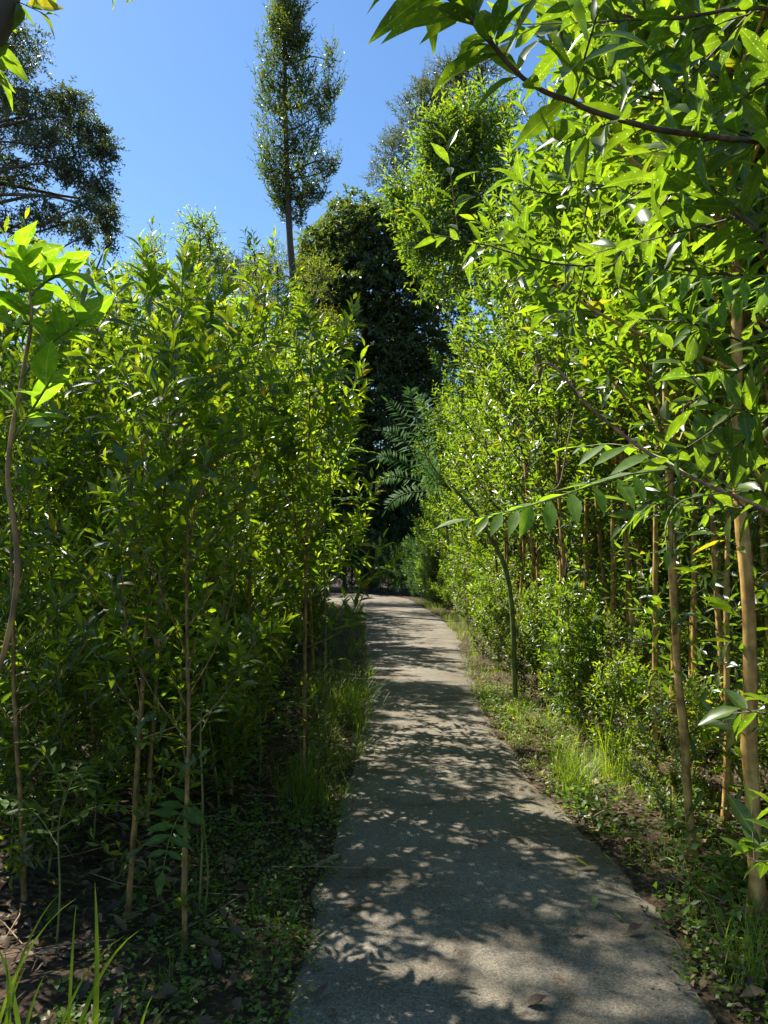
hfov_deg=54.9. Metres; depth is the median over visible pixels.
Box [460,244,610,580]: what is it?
young tree
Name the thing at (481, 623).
undergrowth shrub
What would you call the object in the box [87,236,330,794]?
young tree
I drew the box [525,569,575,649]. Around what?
undergrowth shrub
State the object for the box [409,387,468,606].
young tree
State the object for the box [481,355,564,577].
young tree
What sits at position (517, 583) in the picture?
undergrowth shrub
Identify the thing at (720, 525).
young tree
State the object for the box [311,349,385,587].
shade tree
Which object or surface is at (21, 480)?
young tree
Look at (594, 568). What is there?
undergrowth shrub
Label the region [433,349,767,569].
tree
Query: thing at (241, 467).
young tree
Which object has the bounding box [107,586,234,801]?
undergrowth shrub
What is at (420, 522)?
shade shrub
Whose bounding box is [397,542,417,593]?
shade shrub
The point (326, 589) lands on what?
undergrowth shrub
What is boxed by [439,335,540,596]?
young tree
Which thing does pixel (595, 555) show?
young tree
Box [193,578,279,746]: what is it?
undergrowth shrub
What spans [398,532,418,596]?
shade shrub
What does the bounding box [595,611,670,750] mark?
undergrowth shrub
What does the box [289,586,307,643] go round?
undergrowth shrub
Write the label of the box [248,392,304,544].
young tree
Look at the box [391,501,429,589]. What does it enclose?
shade shrub
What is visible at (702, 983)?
fallen leaf
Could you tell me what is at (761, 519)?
young tree
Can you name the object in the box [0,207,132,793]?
young tree
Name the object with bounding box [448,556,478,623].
undergrowth shrub
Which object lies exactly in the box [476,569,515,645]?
undergrowth shrub
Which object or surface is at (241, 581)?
undergrowth shrub
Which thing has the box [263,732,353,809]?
grass clump
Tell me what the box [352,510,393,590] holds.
shade shrub
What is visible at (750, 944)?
grass clump
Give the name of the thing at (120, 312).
young tree
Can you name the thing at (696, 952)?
ground cover
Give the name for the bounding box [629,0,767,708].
young tree
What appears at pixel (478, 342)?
shade tree
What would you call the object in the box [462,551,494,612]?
undergrowth shrub
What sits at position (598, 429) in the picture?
young tree
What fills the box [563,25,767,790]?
young tree
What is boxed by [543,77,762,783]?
young tree
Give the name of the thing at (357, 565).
shade shrub
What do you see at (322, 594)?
undergrowth shrub
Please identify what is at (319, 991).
fallen leaf
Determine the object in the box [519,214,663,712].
young tree
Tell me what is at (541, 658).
undergrowth shrub
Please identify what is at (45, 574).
young tree
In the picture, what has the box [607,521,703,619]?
undergrowth shrub
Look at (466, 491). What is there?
young tree
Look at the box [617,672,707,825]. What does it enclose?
undergrowth shrub
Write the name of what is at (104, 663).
undergrowth shrub
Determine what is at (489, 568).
undergrowth shrub
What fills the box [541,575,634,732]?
undergrowth shrub
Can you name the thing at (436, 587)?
undergrowth shrub
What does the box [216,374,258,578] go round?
young tree
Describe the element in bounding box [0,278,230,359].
leafy tree
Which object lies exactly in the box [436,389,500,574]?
young tree
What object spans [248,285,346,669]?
young tree
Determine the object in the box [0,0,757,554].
sky
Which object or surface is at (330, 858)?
fallen leaf
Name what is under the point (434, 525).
young tree
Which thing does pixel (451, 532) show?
young tree
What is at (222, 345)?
young tree
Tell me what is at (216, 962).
leaf litter
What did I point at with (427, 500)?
shade shrub
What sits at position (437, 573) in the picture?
undergrowth shrub
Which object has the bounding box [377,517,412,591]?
shade shrub
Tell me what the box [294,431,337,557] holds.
young tree
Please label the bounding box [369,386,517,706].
feathery frond tree
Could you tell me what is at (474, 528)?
young tree
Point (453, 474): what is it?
young tree
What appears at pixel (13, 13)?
shade casting tree
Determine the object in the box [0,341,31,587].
young tree
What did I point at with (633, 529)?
young tree
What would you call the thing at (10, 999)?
broad bladed grass
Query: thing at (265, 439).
young tree
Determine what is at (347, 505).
shade shrub
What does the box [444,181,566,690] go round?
young tree
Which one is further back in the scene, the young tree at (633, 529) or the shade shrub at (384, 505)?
the shade shrub at (384, 505)
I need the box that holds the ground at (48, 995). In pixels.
[0,557,767,1023]
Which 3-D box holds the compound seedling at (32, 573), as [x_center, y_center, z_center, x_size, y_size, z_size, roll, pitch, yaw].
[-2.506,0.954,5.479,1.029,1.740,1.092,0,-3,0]
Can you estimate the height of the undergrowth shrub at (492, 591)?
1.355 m
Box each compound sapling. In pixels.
[200,297,282,726]
[264,447,378,742]
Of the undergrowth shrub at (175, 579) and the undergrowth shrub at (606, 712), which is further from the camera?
the undergrowth shrub at (175, 579)
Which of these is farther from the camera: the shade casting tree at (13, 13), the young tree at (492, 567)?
the young tree at (492, 567)
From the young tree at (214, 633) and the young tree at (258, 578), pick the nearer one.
the young tree at (214, 633)
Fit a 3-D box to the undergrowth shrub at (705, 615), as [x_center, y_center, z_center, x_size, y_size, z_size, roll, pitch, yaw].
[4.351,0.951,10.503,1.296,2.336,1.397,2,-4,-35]
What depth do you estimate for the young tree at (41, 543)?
7.13 m
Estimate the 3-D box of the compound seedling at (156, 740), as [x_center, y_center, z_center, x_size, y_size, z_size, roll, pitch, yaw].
[-0.817,1.077,3.137,0.719,1.218,0.751,0,-3,0]
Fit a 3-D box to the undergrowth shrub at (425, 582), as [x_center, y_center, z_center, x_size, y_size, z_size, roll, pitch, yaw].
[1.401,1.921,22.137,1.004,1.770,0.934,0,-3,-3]
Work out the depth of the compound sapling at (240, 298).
5.40 m
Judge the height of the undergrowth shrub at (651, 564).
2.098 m
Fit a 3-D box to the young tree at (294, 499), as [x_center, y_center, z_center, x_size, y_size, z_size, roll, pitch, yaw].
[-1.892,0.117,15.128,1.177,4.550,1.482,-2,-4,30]
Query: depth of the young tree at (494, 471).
8.64 m
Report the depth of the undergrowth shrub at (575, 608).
7.63 m
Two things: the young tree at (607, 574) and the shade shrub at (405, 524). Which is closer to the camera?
the young tree at (607, 574)
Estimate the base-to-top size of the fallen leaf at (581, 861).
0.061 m
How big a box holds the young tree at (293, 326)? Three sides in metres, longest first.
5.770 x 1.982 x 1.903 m
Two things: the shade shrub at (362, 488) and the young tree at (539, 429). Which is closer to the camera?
the young tree at (539, 429)
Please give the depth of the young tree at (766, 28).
3.05 m
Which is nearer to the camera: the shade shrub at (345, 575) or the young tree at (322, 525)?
the young tree at (322, 525)
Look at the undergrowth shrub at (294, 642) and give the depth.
9.56 m
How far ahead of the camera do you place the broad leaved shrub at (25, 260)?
1.50 m
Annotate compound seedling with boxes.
[0,689,87,868]
[0,737,169,954]
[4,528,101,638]
[34,699,177,848]
[84,620,278,920]
[143,786,208,923]
[236,649,325,784]
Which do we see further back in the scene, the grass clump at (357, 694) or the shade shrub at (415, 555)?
the shade shrub at (415, 555)
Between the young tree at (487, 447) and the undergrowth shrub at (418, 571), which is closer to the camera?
the young tree at (487, 447)
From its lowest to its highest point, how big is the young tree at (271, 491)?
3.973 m
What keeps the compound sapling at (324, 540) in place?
on the ground at (48, 995)
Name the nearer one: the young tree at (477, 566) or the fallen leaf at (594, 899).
the fallen leaf at (594, 899)
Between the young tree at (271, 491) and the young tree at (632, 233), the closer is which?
the young tree at (632, 233)
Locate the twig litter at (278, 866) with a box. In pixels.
[0,690,767,1023]
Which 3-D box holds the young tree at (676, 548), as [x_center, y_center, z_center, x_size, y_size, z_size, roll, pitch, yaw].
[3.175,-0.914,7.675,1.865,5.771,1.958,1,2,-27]
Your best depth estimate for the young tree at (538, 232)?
6.07 m
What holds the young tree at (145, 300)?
on the ground at (48, 995)
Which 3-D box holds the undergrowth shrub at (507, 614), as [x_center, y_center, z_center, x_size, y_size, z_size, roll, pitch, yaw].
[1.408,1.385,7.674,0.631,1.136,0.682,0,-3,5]
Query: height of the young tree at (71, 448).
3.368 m
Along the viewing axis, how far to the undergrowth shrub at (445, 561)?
19.01 m
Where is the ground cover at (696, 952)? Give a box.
[0,670,767,1023]
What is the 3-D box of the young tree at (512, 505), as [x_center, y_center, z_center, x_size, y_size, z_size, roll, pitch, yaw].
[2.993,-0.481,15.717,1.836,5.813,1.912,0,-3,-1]
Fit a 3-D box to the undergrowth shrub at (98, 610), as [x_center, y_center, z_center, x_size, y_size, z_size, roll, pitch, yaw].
[-2.281,1.094,5.533,0.813,1.467,0.879,2,-4,-30]
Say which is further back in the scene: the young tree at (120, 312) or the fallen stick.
the young tree at (120, 312)
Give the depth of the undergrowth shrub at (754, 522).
8.87 m
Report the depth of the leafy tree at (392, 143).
30.72 m
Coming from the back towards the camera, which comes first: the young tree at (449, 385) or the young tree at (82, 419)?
the young tree at (449, 385)
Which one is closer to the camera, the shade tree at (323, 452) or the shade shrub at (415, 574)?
the shade shrub at (415, 574)
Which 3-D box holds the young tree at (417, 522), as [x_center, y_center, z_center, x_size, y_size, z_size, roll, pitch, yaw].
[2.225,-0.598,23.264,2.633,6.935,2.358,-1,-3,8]
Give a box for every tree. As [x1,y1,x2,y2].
[0,0,133,110]
[0,17,129,282]
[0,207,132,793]
[0,237,91,735]
[0,263,49,692]
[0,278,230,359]
[0,285,145,900]
[0,309,157,784]
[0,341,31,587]
[0,426,72,598]
[1,215,261,758]
[2,293,154,775]
[13,289,152,651]
[23,289,152,664]
[26,268,142,691]
[30,325,102,607]
[32,240,298,921]
[46,300,196,685]
[53,328,174,752]
[73,280,253,824]
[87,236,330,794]
[96,303,289,952]
[101,277,193,687]
[111,204,239,321]
[119,259,241,702]
[143,304,233,597]
[169,247,328,336]
[177,279,275,707]
[184,226,321,747]
[200,298,310,719]
[212,306,295,564]
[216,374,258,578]
[220,345,251,551]
[224,282,405,772]
[228,361,317,655]
[229,311,313,542]
[232,231,359,348]
[236,337,392,722]
[243,348,323,691]
[246,0,347,557]
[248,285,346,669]
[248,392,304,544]
[254,327,306,519]
[275,411,320,548]
[284,414,322,546]
[288,183,480,588]
[288,354,349,574]
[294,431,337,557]
[297,411,330,556]
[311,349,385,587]
[359,122,477,347]
[367,0,767,438]
[368,68,530,567]
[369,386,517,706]
[372,332,443,585]
[385,34,534,545]
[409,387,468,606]
[410,408,481,609]
[411,383,472,566]
[420,339,512,620]
[423,307,502,498]
[432,323,549,648]
[433,259,549,639]
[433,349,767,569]
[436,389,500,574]
[438,399,486,548]
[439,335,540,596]
[439,364,518,620]
[441,338,499,477]
[441,386,507,550]
[444,172,583,670]
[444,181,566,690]
[444,398,497,568]
[449,312,553,581]
[454,289,580,652]
[456,79,633,709]
[456,193,596,675]
[460,0,767,924]
[460,162,665,692]
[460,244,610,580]
[468,153,597,724]
[471,236,592,581]
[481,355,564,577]
[483,385,557,557]
[488,77,668,732]
[488,187,629,628]
[495,110,643,706]
[498,376,609,596]
[503,330,599,570]
[507,4,764,803]
[510,0,767,860]
[514,153,690,734]
[517,54,669,731]
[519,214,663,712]
[519,392,637,645]
[534,95,711,720]
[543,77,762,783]
[546,412,691,658]
[547,414,650,645]
[549,450,610,592]
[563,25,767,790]
[572,0,767,796]
[572,418,675,589]
[576,432,662,649]
[579,473,633,632]
[581,11,741,753]
[584,213,719,681]
[587,172,767,349]
[588,116,740,726]
[589,321,767,879]
[589,450,642,639]
[590,297,767,726]
[605,0,767,834]
[614,44,767,827]
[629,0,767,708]
[637,423,766,676]
[643,444,724,570]
[668,385,765,736]
[676,352,767,693]
[686,424,764,652]
[745,11,767,29]
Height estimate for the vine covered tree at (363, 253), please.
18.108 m
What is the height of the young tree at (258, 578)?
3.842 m
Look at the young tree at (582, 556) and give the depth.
13.08 m
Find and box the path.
[288,593,716,1023]
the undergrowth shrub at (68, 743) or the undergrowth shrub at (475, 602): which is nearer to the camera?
the undergrowth shrub at (68, 743)
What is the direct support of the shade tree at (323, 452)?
on the ground at (48, 995)
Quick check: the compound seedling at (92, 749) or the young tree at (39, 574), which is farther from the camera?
the young tree at (39, 574)
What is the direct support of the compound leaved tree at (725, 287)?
on the ground at (48, 995)
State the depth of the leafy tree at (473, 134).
12.93 m
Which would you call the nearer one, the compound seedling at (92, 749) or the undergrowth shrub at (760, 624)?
the compound seedling at (92, 749)
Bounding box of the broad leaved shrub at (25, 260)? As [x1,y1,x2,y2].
[0,220,115,672]
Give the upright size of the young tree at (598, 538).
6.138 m
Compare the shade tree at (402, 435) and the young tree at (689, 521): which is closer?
the young tree at (689, 521)
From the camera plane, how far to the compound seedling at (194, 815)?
2.71 m
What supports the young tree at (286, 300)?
on the ground at (48, 995)
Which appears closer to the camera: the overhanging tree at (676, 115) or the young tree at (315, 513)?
the overhanging tree at (676, 115)
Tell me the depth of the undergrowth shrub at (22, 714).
5.01 m
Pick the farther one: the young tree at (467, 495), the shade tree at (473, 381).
the shade tree at (473, 381)
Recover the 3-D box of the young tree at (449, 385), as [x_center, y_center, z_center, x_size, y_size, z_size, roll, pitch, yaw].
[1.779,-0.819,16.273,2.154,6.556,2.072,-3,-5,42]
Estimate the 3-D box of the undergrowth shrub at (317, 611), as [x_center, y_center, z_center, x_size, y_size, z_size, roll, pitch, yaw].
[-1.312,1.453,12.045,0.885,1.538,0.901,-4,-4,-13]
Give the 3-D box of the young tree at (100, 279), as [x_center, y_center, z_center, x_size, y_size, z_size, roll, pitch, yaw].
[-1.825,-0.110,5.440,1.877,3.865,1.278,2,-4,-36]
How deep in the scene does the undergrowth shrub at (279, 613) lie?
8.61 m
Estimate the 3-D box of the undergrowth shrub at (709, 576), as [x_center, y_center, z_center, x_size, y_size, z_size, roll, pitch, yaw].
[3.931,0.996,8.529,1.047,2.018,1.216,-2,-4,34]
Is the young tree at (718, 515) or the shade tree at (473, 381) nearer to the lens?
the young tree at (718, 515)
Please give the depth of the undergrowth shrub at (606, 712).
4.96 m
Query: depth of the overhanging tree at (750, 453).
1.78 m
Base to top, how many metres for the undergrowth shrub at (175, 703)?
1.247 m
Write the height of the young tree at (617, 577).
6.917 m
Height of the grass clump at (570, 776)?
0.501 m
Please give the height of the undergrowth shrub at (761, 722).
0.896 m
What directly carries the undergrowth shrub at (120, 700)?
on the ground at (48, 995)
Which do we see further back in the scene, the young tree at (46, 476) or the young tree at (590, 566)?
the young tree at (590, 566)
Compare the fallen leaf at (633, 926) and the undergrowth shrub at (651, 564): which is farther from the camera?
the undergrowth shrub at (651, 564)
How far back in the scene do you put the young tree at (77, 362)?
6.40 m
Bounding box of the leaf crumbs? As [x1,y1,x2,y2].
[228,646,767,1023]
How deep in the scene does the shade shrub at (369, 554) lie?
29.43 m
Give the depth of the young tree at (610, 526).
9.90 m
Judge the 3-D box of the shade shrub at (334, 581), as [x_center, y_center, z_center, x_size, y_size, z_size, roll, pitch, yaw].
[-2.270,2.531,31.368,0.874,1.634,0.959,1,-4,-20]
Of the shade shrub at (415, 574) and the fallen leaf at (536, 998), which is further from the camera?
the shade shrub at (415, 574)
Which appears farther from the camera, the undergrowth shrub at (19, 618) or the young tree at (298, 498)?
the young tree at (298, 498)
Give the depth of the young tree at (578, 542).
8.73 m
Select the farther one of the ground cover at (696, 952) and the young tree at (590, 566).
the young tree at (590, 566)
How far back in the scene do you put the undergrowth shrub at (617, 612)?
6.38 m
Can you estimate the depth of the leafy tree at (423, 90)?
21.66 m
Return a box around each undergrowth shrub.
[0,563,55,761]
[0,574,133,830]
[0,599,137,873]
[20,568,128,740]
[67,603,139,721]
[82,573,173,762]
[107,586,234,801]
[130,589,271,804]
[143,603,230,762]
[159,575,228,712]
[163,569,181,614]
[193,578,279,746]
[206,555,281,715]
[233,564,293,703]
[236,571,289,672]
[239,556,294,691]
[258,564,303,661]
[278,574,308,651]
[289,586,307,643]
[291,550,330,644]
[293,550,333,640]
[293,562,330,638]
[297,561,332,624]
[414,549,424,589]
[415,547,443,604]
[419,544,443,599]
[429,539,461,605]
[431,548,445,599]
[436,543,458,606]
[442,543,460,604]
[444,554,479,628]
[447,543,469,604]
[447,544,470,617]
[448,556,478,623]
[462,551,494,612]
[466,572,523,665]
[469,551,502,626]
[469,559,501,632]
[473,564,527,658]
[476,565,512,635]
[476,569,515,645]
[490,591,549,696]
[498,559,542,641]
[503,580,569,702]
[521,586,553,674]
[522,558,573,641]
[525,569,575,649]
[532,580,573,672]
[532,611,594,715]
[537,570,607,694]
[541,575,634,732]
[567,520,634,629]
[581,644,660,769]
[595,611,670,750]
[600,518,703,654]
[602,602,668,711]
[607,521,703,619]
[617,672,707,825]
[645,617,717,726]
[646,523,714,664]
[659,522,731,643]
[666,668,741,799]
[680,517,761,681]
[698,633,766,743]
[699,525,767,680]
[713,494,767,653]
[724,507,767,627]
[730,507,767,666]
[738,650,767,775]
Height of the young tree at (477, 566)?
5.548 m
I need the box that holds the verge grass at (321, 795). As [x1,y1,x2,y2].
[143,599,767,1023]
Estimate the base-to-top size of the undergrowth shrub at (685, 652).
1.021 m
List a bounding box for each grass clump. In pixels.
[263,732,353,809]
[318,660,393,718]
[524,721,623,800]
[556,701,680,790]
[697,870,767,995]
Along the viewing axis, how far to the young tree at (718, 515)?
9.24 m
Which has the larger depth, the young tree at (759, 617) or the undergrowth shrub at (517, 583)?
the undergrowth shrub at (517, 583)
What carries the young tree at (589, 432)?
on the ground at (48, 995)
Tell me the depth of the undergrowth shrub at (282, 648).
7.89 m
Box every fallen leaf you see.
[308,981,329,998]
[313,853,339,867]
[521,994,547,1005]
[570,926,581,937]
[573,855,596,868]
[591,894,597,905]
[625,922,642,933]
[699,973,706,990]
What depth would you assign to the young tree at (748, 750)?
3.11 m
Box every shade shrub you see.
[326,487,373,586]
[326,555,342,589]
[333,549,355,591]
[339,452,401,588]
[342,541,372,588]
[350,531,384,592]
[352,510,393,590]
[369,483,412,587]
[371,535,401,593]
[372,550,391,591]
[373,451,426,588]
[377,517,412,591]
[388,545,410,595]
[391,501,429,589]
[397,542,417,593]
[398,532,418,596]
[401,537,423,598]
[404,472,436,580]
[408,529,443,600]
[409,494,451,576]
[410,543,427,599]
[412,495,448,540]
[417,530,452,606]
[422,557,443,602]
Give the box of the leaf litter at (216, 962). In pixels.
[0,674,767,1023]
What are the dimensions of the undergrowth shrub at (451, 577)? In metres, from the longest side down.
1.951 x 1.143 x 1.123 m
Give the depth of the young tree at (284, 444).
4.89 m
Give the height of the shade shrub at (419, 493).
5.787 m
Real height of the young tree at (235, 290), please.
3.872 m
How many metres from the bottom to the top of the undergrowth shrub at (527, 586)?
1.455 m
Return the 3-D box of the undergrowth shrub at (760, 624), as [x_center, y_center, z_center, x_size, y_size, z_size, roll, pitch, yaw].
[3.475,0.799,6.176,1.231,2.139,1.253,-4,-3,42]
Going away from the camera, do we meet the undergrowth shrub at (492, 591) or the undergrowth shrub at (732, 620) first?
the undergrowth shrub at (732, 620)
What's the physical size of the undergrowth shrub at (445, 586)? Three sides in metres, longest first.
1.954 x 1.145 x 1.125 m
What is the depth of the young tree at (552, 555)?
11.29 m
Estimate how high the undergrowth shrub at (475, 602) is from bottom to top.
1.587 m
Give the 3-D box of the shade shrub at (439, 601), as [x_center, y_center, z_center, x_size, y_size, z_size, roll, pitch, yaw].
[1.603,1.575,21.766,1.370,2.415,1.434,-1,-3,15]
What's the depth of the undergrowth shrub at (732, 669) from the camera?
5.42 m
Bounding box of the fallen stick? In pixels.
[589,807,619,819]
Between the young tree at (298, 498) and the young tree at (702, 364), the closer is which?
the young tree at (702, 364)
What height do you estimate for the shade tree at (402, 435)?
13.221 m
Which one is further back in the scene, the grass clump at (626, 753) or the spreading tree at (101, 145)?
the spreading tree at (101, 145)
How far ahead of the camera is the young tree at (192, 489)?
7.99 m
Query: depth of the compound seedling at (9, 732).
3.46 m
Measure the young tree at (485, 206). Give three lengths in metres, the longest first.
6.073 x 2.191 x 2.114 m
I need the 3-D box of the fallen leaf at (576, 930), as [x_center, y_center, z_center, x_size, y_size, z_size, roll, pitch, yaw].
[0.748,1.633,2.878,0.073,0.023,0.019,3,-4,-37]
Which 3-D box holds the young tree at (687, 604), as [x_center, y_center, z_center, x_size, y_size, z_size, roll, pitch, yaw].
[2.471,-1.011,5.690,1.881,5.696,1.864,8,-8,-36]
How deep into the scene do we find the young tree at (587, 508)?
7.36 m
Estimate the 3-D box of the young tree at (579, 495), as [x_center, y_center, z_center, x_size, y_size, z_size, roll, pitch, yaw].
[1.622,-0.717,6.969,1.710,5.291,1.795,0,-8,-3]
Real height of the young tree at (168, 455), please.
2.807 m
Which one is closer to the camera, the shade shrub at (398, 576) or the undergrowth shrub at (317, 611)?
the undergrowth shrub at (317, 611)
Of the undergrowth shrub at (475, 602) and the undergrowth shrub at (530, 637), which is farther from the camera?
the undergrowth shrub at (475, 602)
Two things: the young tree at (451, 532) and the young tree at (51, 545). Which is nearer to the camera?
the young tree at (51, 545)
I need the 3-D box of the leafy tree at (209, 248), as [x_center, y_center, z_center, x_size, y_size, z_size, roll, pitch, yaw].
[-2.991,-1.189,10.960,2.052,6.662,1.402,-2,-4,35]
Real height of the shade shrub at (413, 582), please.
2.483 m
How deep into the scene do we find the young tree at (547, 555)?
11.93 m
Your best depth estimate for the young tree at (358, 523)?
6.74 m
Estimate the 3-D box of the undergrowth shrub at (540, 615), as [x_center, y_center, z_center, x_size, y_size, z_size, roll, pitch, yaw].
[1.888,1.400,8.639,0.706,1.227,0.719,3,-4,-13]
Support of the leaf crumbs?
on the ground at (48, 995)
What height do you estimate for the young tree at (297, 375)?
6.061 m
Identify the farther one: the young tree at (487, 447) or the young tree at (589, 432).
the young tree at (487, 447)
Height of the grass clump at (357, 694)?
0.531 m
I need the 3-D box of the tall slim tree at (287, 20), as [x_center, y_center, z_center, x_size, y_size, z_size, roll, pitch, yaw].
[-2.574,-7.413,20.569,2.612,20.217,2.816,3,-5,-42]
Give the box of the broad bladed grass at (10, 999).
[0,888,166,1023]
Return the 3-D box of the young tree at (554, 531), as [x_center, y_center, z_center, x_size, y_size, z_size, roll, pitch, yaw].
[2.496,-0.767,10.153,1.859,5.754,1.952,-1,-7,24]
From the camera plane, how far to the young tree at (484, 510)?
9.26 m
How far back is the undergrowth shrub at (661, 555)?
10.00 m
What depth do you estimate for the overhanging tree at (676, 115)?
1.63 m
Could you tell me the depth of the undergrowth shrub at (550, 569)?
9.51 m
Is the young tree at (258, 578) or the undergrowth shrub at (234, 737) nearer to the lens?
the undergrowth shrub at (234, 737)
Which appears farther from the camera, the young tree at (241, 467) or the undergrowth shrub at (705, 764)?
the young tree at (241, 467)
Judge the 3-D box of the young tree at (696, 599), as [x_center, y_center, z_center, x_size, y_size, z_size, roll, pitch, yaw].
[2.256,-1.105,5.484,1.933,5.854,1.916,0,-3,34]
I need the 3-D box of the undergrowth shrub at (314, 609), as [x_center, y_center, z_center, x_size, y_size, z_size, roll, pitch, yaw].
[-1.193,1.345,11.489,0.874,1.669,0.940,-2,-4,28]
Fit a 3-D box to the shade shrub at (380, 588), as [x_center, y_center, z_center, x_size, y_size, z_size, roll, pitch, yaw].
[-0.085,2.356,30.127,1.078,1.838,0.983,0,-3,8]
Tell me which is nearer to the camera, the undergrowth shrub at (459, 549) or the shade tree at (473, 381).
the undergrowth shrub at (459, 549)
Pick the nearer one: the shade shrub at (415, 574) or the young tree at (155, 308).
the young tree at (155, 308)
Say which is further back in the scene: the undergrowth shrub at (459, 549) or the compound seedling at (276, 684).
the undergrowth shrub at (459, 549)
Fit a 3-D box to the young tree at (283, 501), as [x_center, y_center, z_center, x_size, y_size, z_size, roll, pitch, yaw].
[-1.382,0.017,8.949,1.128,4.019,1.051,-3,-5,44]
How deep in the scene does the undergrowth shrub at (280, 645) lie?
6.99 m
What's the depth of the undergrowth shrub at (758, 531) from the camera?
7.21 m
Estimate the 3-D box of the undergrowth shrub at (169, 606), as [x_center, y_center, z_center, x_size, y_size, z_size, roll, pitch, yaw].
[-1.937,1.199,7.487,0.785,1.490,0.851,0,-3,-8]
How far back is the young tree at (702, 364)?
3.31 m
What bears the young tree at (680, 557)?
on the ground at (48, 995)
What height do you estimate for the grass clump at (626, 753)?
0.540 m
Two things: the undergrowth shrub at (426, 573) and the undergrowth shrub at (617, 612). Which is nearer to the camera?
the undergrowth shrub at (617, 612)
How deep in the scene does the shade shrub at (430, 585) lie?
22.73 m
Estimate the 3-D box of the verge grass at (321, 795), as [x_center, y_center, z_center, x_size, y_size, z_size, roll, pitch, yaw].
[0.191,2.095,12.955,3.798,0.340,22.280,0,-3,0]
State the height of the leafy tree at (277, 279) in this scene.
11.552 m
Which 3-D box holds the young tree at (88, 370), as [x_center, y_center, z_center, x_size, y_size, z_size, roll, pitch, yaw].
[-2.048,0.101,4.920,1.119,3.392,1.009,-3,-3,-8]
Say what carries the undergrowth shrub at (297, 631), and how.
on the ground at (48, 995)
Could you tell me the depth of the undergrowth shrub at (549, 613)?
8.22 m
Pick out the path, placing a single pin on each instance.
(497, 913)
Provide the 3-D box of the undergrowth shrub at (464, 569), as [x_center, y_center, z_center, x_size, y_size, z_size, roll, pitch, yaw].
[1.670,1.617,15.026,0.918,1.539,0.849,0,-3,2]
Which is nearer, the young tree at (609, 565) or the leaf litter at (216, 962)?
the leaf litter at (216, 962)
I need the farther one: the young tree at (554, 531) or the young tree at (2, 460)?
the young tree at (554, 531)
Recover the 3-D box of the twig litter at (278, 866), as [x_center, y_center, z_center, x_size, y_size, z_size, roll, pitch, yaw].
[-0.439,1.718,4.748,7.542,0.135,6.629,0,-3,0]
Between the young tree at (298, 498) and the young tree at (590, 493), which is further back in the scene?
the young tree at (298, 498)
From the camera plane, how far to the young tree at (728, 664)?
4.08 m
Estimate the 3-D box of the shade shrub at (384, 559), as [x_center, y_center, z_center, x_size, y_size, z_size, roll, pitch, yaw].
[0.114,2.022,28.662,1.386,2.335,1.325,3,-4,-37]
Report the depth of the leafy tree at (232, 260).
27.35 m
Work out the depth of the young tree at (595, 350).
4.42 m
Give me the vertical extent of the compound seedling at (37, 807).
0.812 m
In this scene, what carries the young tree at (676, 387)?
on the ground at (48, 995)
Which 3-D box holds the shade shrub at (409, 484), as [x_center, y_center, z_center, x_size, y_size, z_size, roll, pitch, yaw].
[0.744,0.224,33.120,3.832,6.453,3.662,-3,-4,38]

